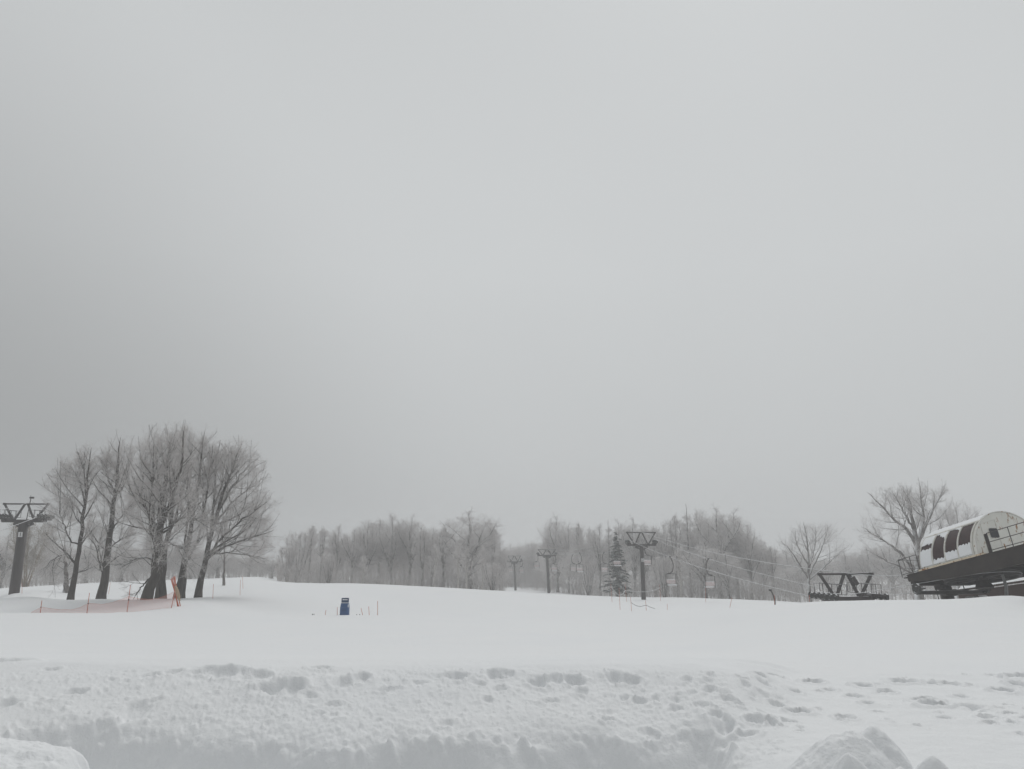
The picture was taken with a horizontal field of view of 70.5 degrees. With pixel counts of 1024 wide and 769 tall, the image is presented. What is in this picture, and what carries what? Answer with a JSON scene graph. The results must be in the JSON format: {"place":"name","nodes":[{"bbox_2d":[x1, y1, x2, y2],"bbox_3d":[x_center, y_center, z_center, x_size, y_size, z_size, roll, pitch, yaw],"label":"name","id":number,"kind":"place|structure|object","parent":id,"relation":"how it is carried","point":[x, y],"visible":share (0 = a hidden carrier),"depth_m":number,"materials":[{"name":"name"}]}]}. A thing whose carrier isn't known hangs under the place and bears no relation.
{"place":"outdoors","nodes":[
{"label":"outdoors","id":0,"kind":"place"},
{"bbox_2d":[0,568,1023,768],"bbox_3d":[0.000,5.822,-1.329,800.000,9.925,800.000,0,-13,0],"label":"snow ground","id":1,"kind":"structure","parent":0,"point":[254,672],"depth_m":6.75,"materials":[{"name":"snow"}]},
{"bbox_2d":[0,534,38,587],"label":"bare tree","id":2,"kind":"object","parent":1,"relation":"on","point":[8,557],"visible":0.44,"depth_m":125.76,"materials":[{"name":"grey plant"}]},
{"bbox_2d":[0,497,52,594],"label":"lift tower","id":3,"kind":"structure","parent":1,"relation":"on","point":[18,563],"depth_m":67.28,"materials":[{"name":"metal"}]},
{"bbox_2d":[0,514,283,551],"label":"haul rope","id":4,"kind":"object","parent":3,"relation":"attached to","point":[97,526],"visible":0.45,"depth_m":69.23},
{"bbox_2d":[4,519,62,586],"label":"bare tree","id":5,"kind":"object","parent":1,"relation":"on","point":[25,582],"visible":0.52,"depth_m":108.61,"materials":[{"name":"plant"}]},
{"bbox_2d":[29,544,85,584],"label":"bare tree","id":6,"kind":"object","parent":1,"relation":"on","point":[70,566],"visible":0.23,"depth_m":135.37,"materials":[{"name":"grey plant"}]},
{"bbox_2d":[23,437,104,599],"bbox_3d":[-37.834,11.550,62.031,6.224,14.152,5.210,0,-13,0],"label":"bare tree","id":7,"kind":"object","parent":1,"relation":"on","point":[82,518],"visible":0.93,"depth_m":61.53,"materials":[{"name":"grey plant"}]},
{"bbox_2d":[48,541,82,592],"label":"bare tree","id":8,"kind":"object","parent":1,"relation":"on","point":[66,587],"visible":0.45,"depth_m":73.47,"materials":[{"name":"grey plant"}]},
{"bbox_2d":[67,543,111,582],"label":"bare tree","id":9,"kind":"object","parent":1,"relation":"on","point":[87,553],"visible":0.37,"depth_m":145.02,"materials":[{"name":"grey plant"}]},
{"bbox_2d":[78,429,145,598],"bbox_3d":[-33.941,11.258,62.159,5.676,15.046,4.730,0,-13,0],"label":"bare tree","id":10,"kind":"object","parent":1,"relation":"on","point":[104,580],"visible":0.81,"depth_m":61.78,"materials":[{"name":"grey plant"}]},
{"bbox_2d":[93,546,149,581],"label":"bare tree","id":11,"kind":"object","parent":1,"relation":"on","point":[123,561],"visible":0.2,"depth_m":145.11,"materials":[{"name":"grey plant"}]},
{"bbox_2d":[0,546,284,587],"bbox_3d":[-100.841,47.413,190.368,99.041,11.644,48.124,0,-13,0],"label":"distant woodland","id":12,"kind":"object","parent":1,"relation":"on","point":[147,565],"visible":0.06,"depth_m":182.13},
{"bbox_2d":[124,426,183,598],"bbox_3d":[-29.916,10.586,60.032,5.059,14.709,3.918,-7,-15,28],"label":"bare tree","id":13,"kind":"object","parent":1,"relation":"on","point":[157,592],"visible":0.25,"depth_m":59.93,"materials":[{"name":"grey plant"}]},
{"bbox_2d":[130,545,178,574],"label":"bare tree","id":14,"kind":"object","parent":1,"relation":"on","point":[168,563],"visible":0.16,"depth_m":149.66,"materials":[{"name":"grey plant"}]},
{"bbox_2d":[108,417,222,599],"bbox_3d":[-26.290,9.658,55.085,8.313,14.842,7.718,0,-13,0],"label":"bare tree","id":15,"kind":"object","parent":1,"relation":"on","point":[160,501],"visible":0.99,"depth_m":54.58,"materials":[{"name":"grey plant"}]},
{"bbox_2d":[171,576,180,605],"bbox_3d":[-20.989,13.017,45.140,0.941,2.130,0.544,0,-13,0],"label":"pole bundle","id":16,"kind":"object","parent":1,"relation":"on","point":[177,593],"visible":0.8,"depth_m":45.10,"materials":[{"name":"orange plastic"}]},
{"bbox_2d":[148,421,204,598],"bbox_3d":[-28.002,10.396,60.053,4.712,15.078,4.993,9,-16,-35],"label":"bare tree","id":17,"kind":"object","parent":1,"relation":"on","point":[163,591],"visible":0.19,"depth_m":59.70,"materials":[{"name":"grey plant"}]},
{"bbox_2d":[167,547,216,578],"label":"bare tree","id":18,"kind":"object","parent":1,"relation":"on","point":[194,559],"visible":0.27,"depth_m":149.70,"materials":[{"name":"grey plant"}]},
{"bbox_2d":[172,443,212,597],"bbox_3d":[-27.306,11.398,61.232,3.661,13.581,2.862,9,-16,-34],"label":"bare tree","id":19,"kind":"object","parent":1,"relation":"on","point":[184,589],"visible":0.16,"depth_m":60.15,"materials":[{"name":"grey plant"}]},
{"bbox_2d":[169,423,228,598],"bbox_3d":[-26.049,10.361,59.322,4.793,14.455,5.295,11,-17,-39],"label":"bare tree","id":20,"kind":"object","parent":1,"relation":"on","point":[180,581],"visible":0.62,"depth_m":59.49,"materials":[{"name":"grey plant"}]},
{"bbox_2d":[197,550,244,577],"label":"bare tree","id":21,"kind":"object","parent":1,"relation":"on","point":[216,569],"visible":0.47,"depth_m":154.76,"materials":[{"name":"grey plant"}]},
{"bbox_2d":[212,522,234,585],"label":"bare tree","id":22,"kind":"object","parent":1,"relation":"on","point":[223,573],"visible":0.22,"depth_m":85.36,"materials":[{"name":"grey plant"}]},
{"bbox_2d":[188,436,287,597],"bbox_3d":[-22.732,10.890,60.312,8.230,13.777,6.881,0,-13,0],"label":"bare tree","id":23,"kind":"object","parent":1,"relation":"on","point":[233,454],"visible":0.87,"depth_m":59.86,"materials":[{"name":"grey plant"}]},
{"bbox_2d":[231,553,268,576],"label":"bare tree","id":24,"kind":"object","parent":1,"relation":"on","point":[244,564],"visible":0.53,"depth_m":164.29,"materials":[{"name":"grey plant"}]},
{"bbox_2d":[255,559,280,577],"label":"bare tree","id":25,"kind":"object","parent":1,"relation":"on","point":[271,566],"visible":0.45,"depth_m":169.03,"materials":[{"name":"grey plant"}]},
{"bbox_2d":[276,544,299,581],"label":"bare tree","id":26,"kind":"object","parent":1,"relation":"on","point":[289,554],"visible":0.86,"depth_m":117.41,"materials":[{"name":"grey plant"}]},
{"bbox_2d":[280,529,315,582],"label":"bare tree","id":27,"kind":"object","parent":1,"relation":"on","point":[299,544],"visible":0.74,"depth_m":124.51,"materials":[{"name":"grey plant"}]},
{"bbox_2d":[297,526,319,581],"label":"bare tree","id":28,"kind":"object","parent":1,"relation":"on","point":[310,532],"visible":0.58,"depth_m":127.50,"materials":[{"name":"grey plant"}]},
{"bbox_2d":[311,527,331,580],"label":"bare tree","id":29,"kind":"object","parent":1,"relation":"on","point":[321,535],"visible":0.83,"depth_m":122.80,"materials":[{"name":"grey plant"}]},
{"bbox_2d":[319,552,338,582],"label":"bare tree","id":30,"kind":"object","parent":1,"relation":"on","point":[331,570],"visible":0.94,"depth_m":113.28,"materials":[{"name":"grey plant"}]},
{"bbox_2d":[326,524,347,572],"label":"bare tree","id":31,"kind":"object","parent":1,"relation":"on","point":[335,547],"visible":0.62,"depth_m":128.22,"materials":[{"name":"grey plant"}]},
{"bbox_2d":[340,598,349,614],"bbox_3d":[-11.044,14.797,47.904,0.563,1.330,0.457,0,-13,0],"label":"padded stand","id":32,"kind":"object","parent":1,"relation":"on","point":[344,608],"visible":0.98,"depth_m":47.75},
{"bbox_2d":[337,527,370,582],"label":"bare tree","id":33,"kind":"object","parent":1,"relation":"on","point":[354,553],"visible":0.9,"depth_m":126.06,"materials":[{"name":"grey plant"}]},
{"bbox_2d":[352,519,385,583],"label":"bare tree","id":34,"kind":"object","parent":1,"relation":"on","point":[370,544],"visible":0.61,"depth_m":130.14,"materials":[{"name":"grey plant"}]},
{"bbox_2d":[366,516,391,583],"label":"bare tree","id":35,"kind":"object","parent":1,"relation":"on","point":[381,525],"visible":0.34,"depth_m":135.03,"materials":[{"name":"grey plant"}]},
{"bbox_2d":[269,551,509,590],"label":"undergrowth","id":36,"kind":"object","parent":1,"relation":"on","point":[397,579],"visible":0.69,"depth_m":117.69,"materials":[{"name":"plant"}]},
{"bbox_2d":[373,511,411,584],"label":"bare tree","id":37,"kind":"object","parent":1,"relation":"on","point":[392,540],"visible":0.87,"depth_m":129.70,"materials":[{"name":"grey plant"}]},
{"bbox_2d":[280,530,510,590],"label":"woodland interior","id":38,"kind":"object","parent":1,"relation":"on","point":[344,570],"visible":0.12,"depth_m":147.83,"materials":[{"name":"plant"}]},
{"bbox_2d":[390,514,425,585],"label":"bare tree","id":39,"kind":"object","parent":1,"relation":"on","point":[410,545],"visible":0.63,"depth_m":129.89,"materials":[{"name":"grey plant"}]},
{"bbox_2d":[409,527,438,585],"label":"bare tree","id":40,"kind":"object","parent":1,"relation":"on","point":[424,538],"visible":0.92,"depth_m":124.24,"materials":[{"name":"grey plant"}]},
{"bbox_2d":[417,526,441,585],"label":"bare tree","id":41,"kind":"object","parent":1,"relation":"on","point":[430,538],"visible":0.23,"depth_m":128.92,"materials":[{"name":"grey plant"}]},
{"bbox_2d":[428,544,440,586],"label":"bare tree","id":42,"kind":"object","parent":1,"relation":"on","point":[435,561],"visible":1,"depth_m":116.43,"materials":[{"name":"plant"}]},
{"bbox_2d":[426,526,453,586],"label":"bare tree","id":43,"kind":"object","parent":1,"relation":"on","point":[442,551],"visible":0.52,"depth_m":125.45,"materials":[{"name":"grey plant"}]},
{"bbox_2d":[449,544,464,587],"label":"bare tree","id":44,"kind":"object","parent":1,"relation":"on","point":[457,559],"visible":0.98,"depth_m":114.62,"materials":[{"name":"plant"}]},
{"bbox_2d":[459,548,473,588],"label":"bare tree","id":45,"kind":"object","parent":1,"relation":"on","point":[465,557],"visible":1,"depth_m":113.53,"materials":[{"name":"plant"}]},
{"bbox_2d":[433,506,504,588],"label":"bare tree","id":46,"kind":"object","parent":1,"relation":"on","point":[476,541],"visible":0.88,"depth_m":123.81,"materials":[{"name":"grey plant"}]},
{"bbox_2d":[477,545,487,589],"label":"bare tree","id":47,"kind":"object","parent":1,"relation":"on","point":[482,560],"visible":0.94,"depth_m":113.48,"materials":[{"name":"plant"}]},
{"bbox_2d":[478,528,505,588],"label":"bare tree","id":48,"kind":"object","parent":1,"relation":"on","point":[493,546],"visible":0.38,"depth_m":127.25,"materials":[{"name":"grey plant"}]},
{"bbox_2d":[481,562,504,589],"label":"bare tree","id":49,"kind":"object","parent":1,"relation":"on","point":[492,568],"visible":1,"depth_m":111.94,"materials":[{"name":"grey plant"}]},
{"bbox_2d":[490,543,509,583],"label":"bare tree","id":50,"kind":"object","parent":1,"relation":"on","point":[504,565],"visible":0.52,"depth_m":129.67,"materials":[{"name":"grey plant"}]},
{"bbox_2d":[507,556,521,589],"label":"lift tower","id":51,"kind":"structure","parent":1,"relation":"on","point":[514,563],"depth_m":184.08,"materials":[{"name":"metal"}]},
{"bbox_2d":[495,557,565,587],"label":"undergrowth","id":52,"kind":"object","parent":1,"relation":"on","point":[518,576],"visible":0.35,"depth_m":201.57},
{"bbox_2d":[497,540,565,583],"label":"distant woodland","id":53,"kind":"object","parent":1,"relation":"on","point":[527,550],"visible":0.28,"depth_m":212.65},
{"bbox_2d":[537,549,556,592],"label":"lift tower","id":54,"kind":"structure","parent":1,"relation":"on","point":[547,570],"depth_m":148.41,"materials":[{"name":"metal"}]},
{"bbox_2d":[539,541,554,590],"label":"bare tree","id":55,"kind":"object","parent":1,"relation":"on","point":[541,547],"visible":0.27,"depth_m":169.06,"materials":[{"name":"grey plant"}]},
{"bbox_2d":[535,514,574,591],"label":"bare tree","id":56,"kind":"object","parent":1,"relation":"on","point":[546,539],"visible":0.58,"depth_m":164.74,"materials":[{"name":"grey plant"}]},
{"bbox_2d":[554,522,576,592],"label":"bare tree","id":57,"kind":"object","parent":1,"relation":"on","point":[567,545],"visible":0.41,"depth_m":161.40,"materials":[{"name":"grey plant"}]},
{"bbox_2d":[566,523,587,593],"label":"bare tree","id":58,"kind":"object","parent":1,"relation":"on","point":[577,533],"visible":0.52,"depth_m":157.17,"materials":[{"name":"grey plant"}]},
{"bbox_2d":[576,555,599,595],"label":"bare tree","id":59,"kind":"object","parent":1,"relation":"on","point":[589,581],"visible":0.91,"depth_m":129.37,"materials":[{"name":"grey plant"}]},
{"bbox_2d":[576,528,604,592],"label":"bare tree","id":60,"kind":"object","parent":1,"relation":"on","point":[589,531],"visible":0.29,"depth_m":153.33,"materials":[{"name":"grey plant"}]},
{"bbox_2d":[585,524,611,592],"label":"bare tree","id":61,"kind":"object","parent":1,"relation":"on","point":[592,540],"visible":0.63,"depth_m":147.56,"materials":[{"name":"grey plant"}]},
{"bbox_2d":[600,522,615,595],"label":"bare tree","id":62,"kind":"object","parent":1,"relation":"on","point":[608,548],"visible":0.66,"depth_m":144.03,"materials":[{"name":"grey plant"}]},
{"bbox_2d":[599,532,631,596],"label":"fir tree","id":63,"kind":"object","parent":1,"relation":"on","point":[617,584],"visible":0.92,"depth_m":119.97,"materials":[{"name":"grey plant"}]},
{"bbox_2d":[600,517,633,595],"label":"bare tree","id":64,"kind":"object","parent":1,"relation":"on","point":[616,530],"visible":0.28,"depth_m":146.55,"materials":[{"name":"grey plant"}]},
{"bbox_2d":[619,549,636,596],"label":"bare tree","id":65,"kind":"object","parent":1,"relation":"on","point":[628,569],"visible":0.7,"depth_m":122.12,"materials":[{"name":"plant"}]},
{"bbox_2d":[617,515,649,595],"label":"bare tree","id":66,"kind":"object","parent":1,"relation":"on","point":[635,554],"visible":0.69,"depth_m":142.85,"materials":[{"name":"grey plant"}]},
{"bbox_2d":[625,532,657,599],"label":"lift tower","id":67,"kind":"structure","parent":1,"relation":"on","point":[642,570],"depth_m":94.31,"materials":[{"name":"metal"}]},
{"bbox_2d":[519,532,907,575],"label":"signal cable","id":68,"kind":"object","parent":67,"relation":"attached to","point":[753,560],"visible":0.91,"depth_m":59.62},
{"bbox_2d":[511,539,1022,598],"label":"haul rope","id":69,"kind":"object","parent":67,"relation":"attached to","point":[780,578],"visible":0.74,"depth_m":58.00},
{"bbox_2d":[666,556,677,585],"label":"lift chair","id":70,"kind":"object","parent":69,"relation":"hanging from","point":[668,580],"visible":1,"depth_m":77.91,"materials":[{"name":"metal"}]},
{"bbox_2d":[703,558,714,587],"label":"lift chair","id":71,"kind":"object","parent":69,"relation":"hanging from","point":[709,584],"visible":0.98,"depth_m":76.89,"materials":[{"name":"metal"}]},
{"bbox_2d":[633,522,657,592],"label":"bare tree","id":72,"kind":"object","parent":1,"relation":"on","point":[645,557],"visible":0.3,"depth_m":143.47,"materials":[{"name":"grey plant"}]},
{"bbox_2d":[644,525,663,596],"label":"bare tree","id":73,"kind":"object","parent":1,"relation":"on","point":[650,537],"visible":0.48,"depth_m":140.17,"materials":[{"name":"grey plant"}]},
{"bbox_2d":[516,564,805,602],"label":"undergrowth","id":74,"kind":"object","parent":1,"relation":"on","point":[691,589],"visible":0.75,"depth_m":121.51,"materials":[{"name":"plant"}]},
{"bbox_2d":[648,555,677,596],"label":"bare tree","id":75,"kind":"object","parent":1,"relation":"on","point":[666,565],"visible":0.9,"depth_m":119.69,"materials":[{"name":"grey plant"}]},
{"bbox_2d":[648,521,680,593],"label":"bare tree","id":76,"kind":"object","parent":1,"relation":"on","point":[661,547],"visible":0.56,"depth_m":137.81,"materials":[{"name":"grey plant"}]},
{"bbox_2d":[529,532,806,595],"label":"woodland interior","id":77,"kind":"object","parent":1,"relation":"on","point":[567,563],"visible":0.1,"depth_m":153.07,"materials":[{"name":"plant"}]},
{"bbox_2d":[663,511,687,595],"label":"bare tree","id":78,"kind":"object","parent":1,"relation":"on","point":[674,528],"visible":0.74,"depth_m":136.54,"materials":[{"name":"grey plant"}]},
{"bbox_2d":[669,546,689,596],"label":"bare tree","id":79,"kind":"object","parent":1,"relation":"on","point":[677,565],"visible":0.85,"depth_m":118.11,"materials":[{"name":"plant"}]},
{"bbox_2d":[677,508,700,596],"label":"bare tree","id":80,"kind":"object","parent":1,"relation":"on","point":[684,527],"visible":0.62,"depth_m":132.70,"materials":[{"name":"grey plant"}]},
{"bbox_2d":[680,508,714,594],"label":"bare tree","id":81,"kind":"object","parent":1,"relation":"on","point":[696,514],"visible":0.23,"depth_m":135.21,"materials":[{"name":"grey plant"}]},
{"bbox_2d":[682,541,723,597],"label":"bare tree","id":82,"kind":"object","parent":1,"relation":"on","point":[701,570],"visible":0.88,"depth_m":115.98,"materials":[{"name":"grey plant"}]},
{"bbox_2d":[688,502,744,598],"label":"bare tree","id":83,"kind":"object","parent":1,"relation":"on","point":[709,542],"visible":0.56,"depth_m":128.44,"materials":[{"name":"grey plant"}]},
{"bbox_2d":[708,551,745,598],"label":"bare tree","id":84,"kind":"object","parent":1,"relation":"on","point":[732,562],"visible":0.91,"depth_m":113.77,"materials":[{"name":"grey plant"}]},
{"bbox_2d":[714,505,761,598],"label":"bare tree","id":85,"kind":"object","parent":1,"relation":"on","point":[732,520],"visible":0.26,"depth_m":129.89,"materials":[{"name":"grey plant"}]},
{"bbox_2d":[732,522,770,599],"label":"bare tree","id":86,"kind":"object","parent":1,"relation":"on","point":[750,552],"visible":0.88,"depth_m":125.88,"materials":[{"name":"grey plant"}]},
{"bbox_2d":[751,539,776,592],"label":"bare tree","id":87,"kind":"object","parent":1,"relation":"on","point":[764,562],"visible":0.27,"depth_m":129.40,"materials":[{"name":"grey plant"}]},
{"bbox_2d":[762,544,785,587],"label":"bare tree","id":88,"kind":"object","parent":1,"relation":"on","point":[770,552],"visible":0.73,"depth_m":127.62,"materials":[{"name":"grey plant"}]},
{"bbox_2d":[772,549,803,587],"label":"bare tree","id":89,"kind":"object","parent":1,"relation":"on","point":[790,562],"visible":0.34,"depth_m":159.90,"materials":[{"name":"grey plant"}]},
{"bbox_2d":[780,558,818,592],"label":"bare tree","id":90,"kind":"object","parent":1,"relation":"on","point":[804,568],"visible":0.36,"depth_m":154.21,"materials":[{"name":"grey plant"}]},
{"bbox_2d":[777,521,853,601],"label":"bare tree","id":91,"kind":"object","parent":1,"relation":"on","point":[808,574],"visible":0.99,"depth_m":105.00,"materials":[{"name":"grey plant"}]},
{"bbox_2d":[811,558,840,592],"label":"bare tree","id":92,"kind":"object","parent":1,"relation":"on","point":[829,568],"visible":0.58,"depth_m":154.51,"materials":[{"name":"grey plant"}]},
{"bbox_2d":[826,549,864,591],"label":"bare tree","id":93,"kind":"object","parent":1,"relation":"on","point":[844,568],"visible":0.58,"depth_m":164.33,"materials":[{"name":"grey plant"}]},
{"bbox_2d":[808,572,888,600],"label":"lift tower","id":94,"kind":"structure","parent":1,"relation":"on","point":[833,596],"depth_m":49.04,"materials":[{"name":"black metal"}]},
{"bbox_2d":[843,546,884,591],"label":"bare tree","id":95,"kind":"object","parent":1,"relation":"on","point":[863,564],"visible":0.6,"depth_m":159.62,"materials":[{"name":"grey plant"}]},
{"bbox_2d":[769,551,960,589],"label":"distant woodland","id":96,"kind":"object","parent":1,"relation":"on","point":[805,557],"visible":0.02,"depth_m":187.79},
{"bbox_2d":[867,540,911,592],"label":"bare tree","id":97,"kind":"object","parent":1,"relation":"on","point":[882,564],"visible":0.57,"depth_m":154.44,"materials":[{"name":"grey plant"}]},
{"bbox_2d":[890,544,913,591],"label":"bare tree","id":98,"kind":"object","parent":1,"relation":"on","point":[902,563],"visible":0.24,"depth_m":153.23,"materials":[{"name":"grey plant"}]},
{"bbox_2d":[781,560,1023,601],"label":"undergrowth","id":99,"kind":"object","parent":1,"relation":"on","point":[903,591],"visible":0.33,"depth_m":105.95,"materials":[{"name":"plant"}]},
{"bbox_2d":[853,478,960,599],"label":"bare tree","id":100,"kind":"object","parent":1,"relation":"on","point":[916,538],"visible":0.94,"depth_m":86.10,"materials":[{"name":"grey plant"}]},
{"bbox_2d":[939,497,980,598],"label":"bare tree","id":101,"kind":"object","parent":1,"relation":"on","point":[962,518],"visible":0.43,"depth_m":97.94,"materials":[{"name":"grey plant"}]},
{"bbox_2d":[898,511,1023,598],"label":"lift station","id":102,"kind":"object","parent":1,"relation":"on","point":[957,553],"visible":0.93,"depth_m":39.10,"materials":[{"name":"white metal"}]},
{"bbox_2d":[958,577,1023,598],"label":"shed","id":103,"kind":"structure","parent":1,"relation":"on","point":[1016,590],"depth_m":45.15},
{"bbox_2d":[0,0,1023,574],"label":"sky","id":104,"kind":"structure","parent":0,"point":[519,263],"materials":[{"name":"grey"}]},
{"bbox_3d":[-23.165,13.116,43.779,0.081,1.948,0.081,0,-13,0],"label":"marker pole","id":105,"kind":"object","parent":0,"visible":0},
{"bbox_2d":[34,590,175,612],"bbox_3d":[-24.677,13.138,43.825,8.685,1.336,0.120,0,-13,0],"label":"safety net","id":106,"kind":"object","parent":105,"relation":"attached to","point":[116,607],"visible":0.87,"depth_m":43.77,"materials":[{"name":"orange"}]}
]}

